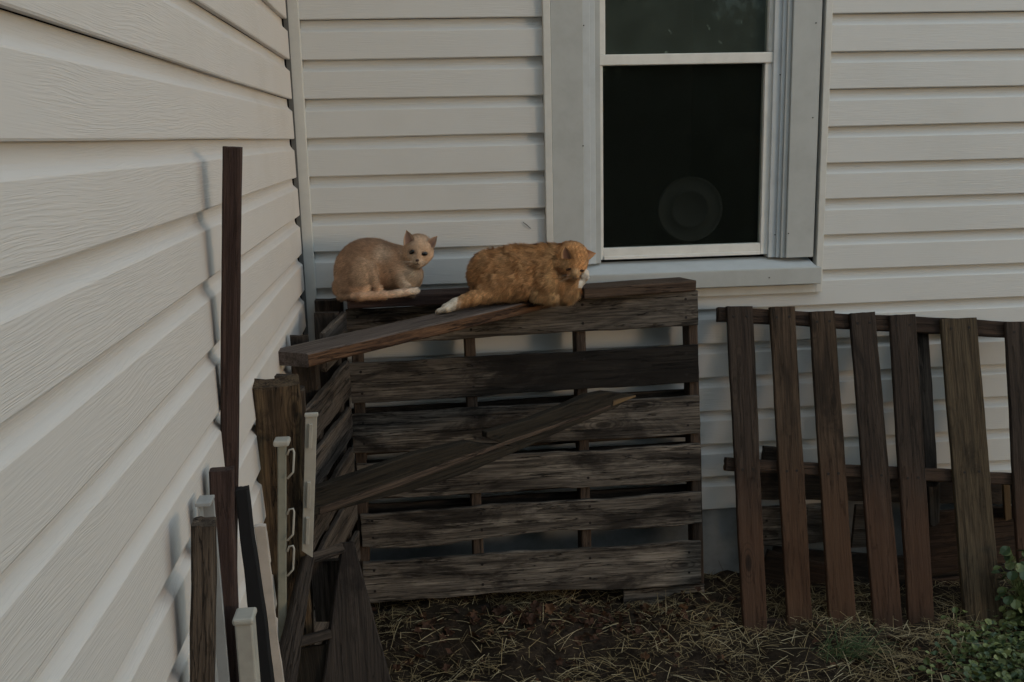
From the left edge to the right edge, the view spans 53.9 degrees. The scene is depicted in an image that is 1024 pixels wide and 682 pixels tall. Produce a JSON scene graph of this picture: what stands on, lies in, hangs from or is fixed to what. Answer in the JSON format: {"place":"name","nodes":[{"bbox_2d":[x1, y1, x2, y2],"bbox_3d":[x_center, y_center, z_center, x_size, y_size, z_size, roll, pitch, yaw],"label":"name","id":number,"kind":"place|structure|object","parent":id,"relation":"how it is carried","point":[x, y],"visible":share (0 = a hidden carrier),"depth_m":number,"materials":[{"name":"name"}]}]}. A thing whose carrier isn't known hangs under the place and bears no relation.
{"place":"outdoors","nodes":[
{"label":"outdoors","id":0,"kind":"place"},
{"bbox_2d":[371,570,1023,681],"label":"ground","id":1,"kind":"structure","parent":0,"point":[511,659],"depth_m":3.38,"materials":[{"name":"soil"}]},
{"bbox_2d":[190,516,216,681],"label":"post","id":2,"kind":"object","parent":1,"relation":"on","point":[203,597],"visible":1,"depth_m":1.49,"materials":[{"name":"brown wood"}]},
{"bbox_2d":[195,495,229,681],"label":"post","id":3,"kind":"object","parent":1,"relation":"on","point":[205,505],"visible":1,"depth_m":1.69,"materials":[{"name":"white plastic"}]},
{"bbox_2d":[209,466,238,681],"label":"post","id":4,"kind":"object","parent":1,"relation":"on","point":[222,484],"visible":0.57,"depth_m":1.74,"materials":[{"name":"red wood"}]},
{"bbox_2d":[220,146,242,554],"bbox_3d":[-0.565,0.483,2.006,0.210,1.708,0.045,2,12,14],"label":"tall post","id":5,"kind":"object","parent":1,"relation":"on","point":[232,157],"visible":0.53,"depth_m":1.86,"materials":[{"name":"red wood"}]},
{"bbox_2d":[232,607,260,681],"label":"vinyl post","id":6,"kind":"object","parent":1,"relation":"on","point":[244,621],"visible":1,"depth_m":1.71,"materials":[{"name":"white plastic"}]},
{"bbox_2d":[235,485,274,681],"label":"board","id":7,"kind":"object","parent":1,"relation":"on","point":[253,583],"visible":0.91,"depth_m":1.91,"materials":[{"name":"black wood"}]},
{"bbox_2d":[254,523,283,681],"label":"vinyl strip","id":8,"kind":"object","parent":1,"relation":"on","point":[260,529],"visible":0.77,"depth_m":2.17,"materials":[{"name":"white plastic"}]},
{"bbox_2d":[253,374,311,647],"bbox_3d":[-0.568,0.643,2.548,0.118,1.202,0.065,-3,23,-12],"label":"timber","id":9,"kind":"object","parent":1,"relation":"on","point":[278,406],"visible":0.41,"depth_m":2.36,"materials":[{"name":"brown wood"}]},
{"bbox_2d":[273,436,294,641],"bbox_3d":[-0.556,0.724,2.456,0.047,1.052,0.214,-9,14,-33],"label":"vinyl rail","id":10,"kind":"object","parent":1,"relation":"on","point":[281,444],"visible":0.81,"depth_m":2.35,"materials":[{"name":"white plastic"}]},
{"bbox_2d":[300,385,314,644],"bbox_3d":[-0.536,0.641,2.658,0.027,1.163,0.032,-3,25,-12],"label":"batten","id":11,"kind":"object","parent":1,"relation":"on","point":[302,392],"visible":0.16,"depth_m":2.46,"materials":[{"name":"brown wood"}]},
{"bbox_2d":[290,334,326,643],"bbox_3d":[-0.603,0.554,3.029,0.057,1.168,0.033,-4,12,-11],"label":"stake","id":12,"kind":"object","parent":1,"relation":"on","point":[305,377],"visible":0.09,"depth_m":2.92,"materials":[{"name":"brown wood"}]},
{"bbox_2d":[274,311,360,644],"bbox_3d":[-0.587,0.531,3.039,0.096,1.146,0.720,-1,12,3],"label":"wooden pallet","id":13,"kind":"object","parent":1,"relation":"on","point":[331,388],"visible":0.38,"depth_m":3.11,"materials":[{"name":"brown wood"}]},
{"bbox_2d":[314,390,635,515],"bbox_3d":[-0.070,0.317,3.076,1.214,0.120,0.033,-15,17,-35],"label":"leaning plank","id":14,"kind":"object","parent":13,"relation":"on","point":[411,470],"visible":0.98,"depth_m":2.98,"materials":[{"name":"brown wood"}]},
{"bbox_2d":[314,298,356,534],"bbox_3d":[-0.606,0.439,3.543,0.097,1.186,0.062,-3,12,-5],"label":"corner post","id":15,"kind":"object","parent":1,"relation":"on","point":[328,305],"visible":0.03,"depth_m":3.40,"materials":[{"name":"brown wood"}]},
{"bbox_2d":[279,541,391,681],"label":"wooden trestle","id":16,"kind":"object","parent":1,"relation":"on","point":[351,650],"visible":0.97,"depth_m":2.53,"materials":[{"name":"brown wood"}]},
{"bbox_2d":[302,412,317,556],"bbox_3d":[-0.476,0.346,2.381,0.032,0.379,0.092,-9,14,-34],"label":"vinyl strip","id":17,"kind":"object","parent":16,"relation":"attached to","point":[309,476],"visible":1,"depth_m":2.37,"materials":[{"name":"white plastic"}]},
{"bbox_2d":[0,0,1023,681],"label":"house","id":18,"kind":"structure","parent":1,"relation":"on","point":[848,156],"depth_m":3.40,"materials":[{"name":"beige plastic"}]},
{"bbox_2d":[542,0,832,296],"bbox_3d":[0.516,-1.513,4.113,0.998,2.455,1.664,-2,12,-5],"label":"window","id":19,"kind":"structure","parent":18,"relation":"in","point":[640,97],"depth_m":3.60,"materials":[{"name":"white plastic"}]},
{"bbox_2d":[657,177,722,241],"bbox_3d":[0.640,-0.474,3.624,0.236,0.232,0.016,-2,12,-5],"label":"dish","id":20,"kind":"object","parent":18,"relation":"attached to","point":[689,209],"visible":1,"depth_m":3.62,"materials":[{"name":"white ceramic"}]},
{"bbox_2d":[346,290,704,615],"bbox_3d":[0.070,0.440,3.551,1.244,1.207,0.163,-2,12,-5],"label":"wooden pallet","id":21,"kind":"object","parent":1,"relation":"on","point":[642,572],"visible":0.78,"depth_m":3.51,"materials":[{"name":"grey wood"}]},
{"bbox_2d":[278,300,550,366],"bbox_3d":[-0.270,-0.043,3.077,0.131,0.040,1.030,10,17,43],"label":"long plank","id":22,"kind":"object","parent":21,"relation":"on","point":[323,350],"visible":0.82,"depth_m":2.95,"materials":[{"name":"brown wood"}]},
{"bbox_2d":[435,240,595,313],"bbox_3d":[-0.004,-0.214,3.294,0.537,0.232,0.240,-4,12,-12],"label":"cat","id":23,"kind":"object","parent":22,"relation":"on","point":[550,274],"visible":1,"depth_m":3.24},
{"bbox_2d":[347,287,529,308],"bbox_3d":[-0.188,-0.151,3.372,0.715,0.037,0.123,-3,12,-6],"label":"plank","id":24,"kind":"object","parent":21,"relation":"on","point":[433,297],"depth_m":3.30,"materials":[{"name":"red wood"}]},
{"bbox_2d":[331,230,436,302],"bbox_3d":[-0.422,-0.245,3.315,0.357,0.246,0.184,-2,12,-5],"label":"cat","id":25,"kind":"object","parent":24,"relation":"on","point":[371,269],"visible":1,"depth_m":3.26},
{"bbox_2d":[580,277,695,298],"bbox_3d":[0.426,-0.183,3.449,0.408,0.038,0.090,-4,15,-15],"label":"offcut","id":26,"kind":"object","parent":21,"relation":"on","point":[630,287],"visible":0.96,"depth_m":3.42,"materials":[{"name":"brown wood"}]},
{"bbox_2d":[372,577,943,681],"bbox_3d":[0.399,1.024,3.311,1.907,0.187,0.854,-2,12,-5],"label":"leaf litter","id":27,"kind":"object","parent":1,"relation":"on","point":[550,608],"visible":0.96,"depth_m":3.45,"materials":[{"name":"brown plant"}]},
{"bbox_2d":[371,560,1023,681],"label":"straw","id":28,"kind":"object","parent":1,"relation":"on","point":[941,622],"visible":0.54,"depth_m":3.39,"materials":[{"name":"beige plant"}]},
{"bbox_2d":[812,615,902,672],"bbox_3d":[1.132,1.015,3.358,0.328,0.133,0.320,-2,12,-5],"label":"grass tuft","id":29,"kind":"object","parent":1,"relation":"on","point":[848,653],"visible":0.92,"depth_m":3.33,"materials":[{"name":"plant"}]},
{"bbox_2d":[716,306,1023,635],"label":"wooden pallet","id":30,"kind":"object","parent":1,"relation":"on","point":[916,472],"visible":0.97,"depth_m":3.55,"materials":[{"name":"brown wood"}]},
{"bbox_2d":[760,445,1015,590],"bbox_3d":[1.518,0.786,3.812,1.213,0.869,0.089,-2,12,-5],"label":"wooden pallet","id":31,"kind":"object","parent":1,"relation":"on","point":[943,547],"visible":0.35,"depth_m":3.78,"materials":[{"name":"brown wood"}]},
{"bbox_2d":[895,609,1023,681],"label":"ground weeds","id":32,"kind":"object","parent":1,"relation":"on","point":[1000,649],"visible":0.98,"depth_m":3.21,"materials":[{"name":"green plant"}]},
{"bbox_2d":[941,606,984,631],"bbox_3d":[1.558,0.956,3.472,0.173,0.098,0.049,-2,12,-5],"label":"seedling","id":33,"kind":"object","parent":1,"relation":"on","point":[955,609],"visible":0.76,"depth_m":3.46,"materials":[{"name":"green plant"}]},
{"bbox_2d":[991,546,1023,626],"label":"broadleaf plant","id":34,"kind":"object","parent":1,"relation":"on","point":[1017,605],"visible":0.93,"depth_m":3.47,"materials":[{"name":"green plant"}]}
]}

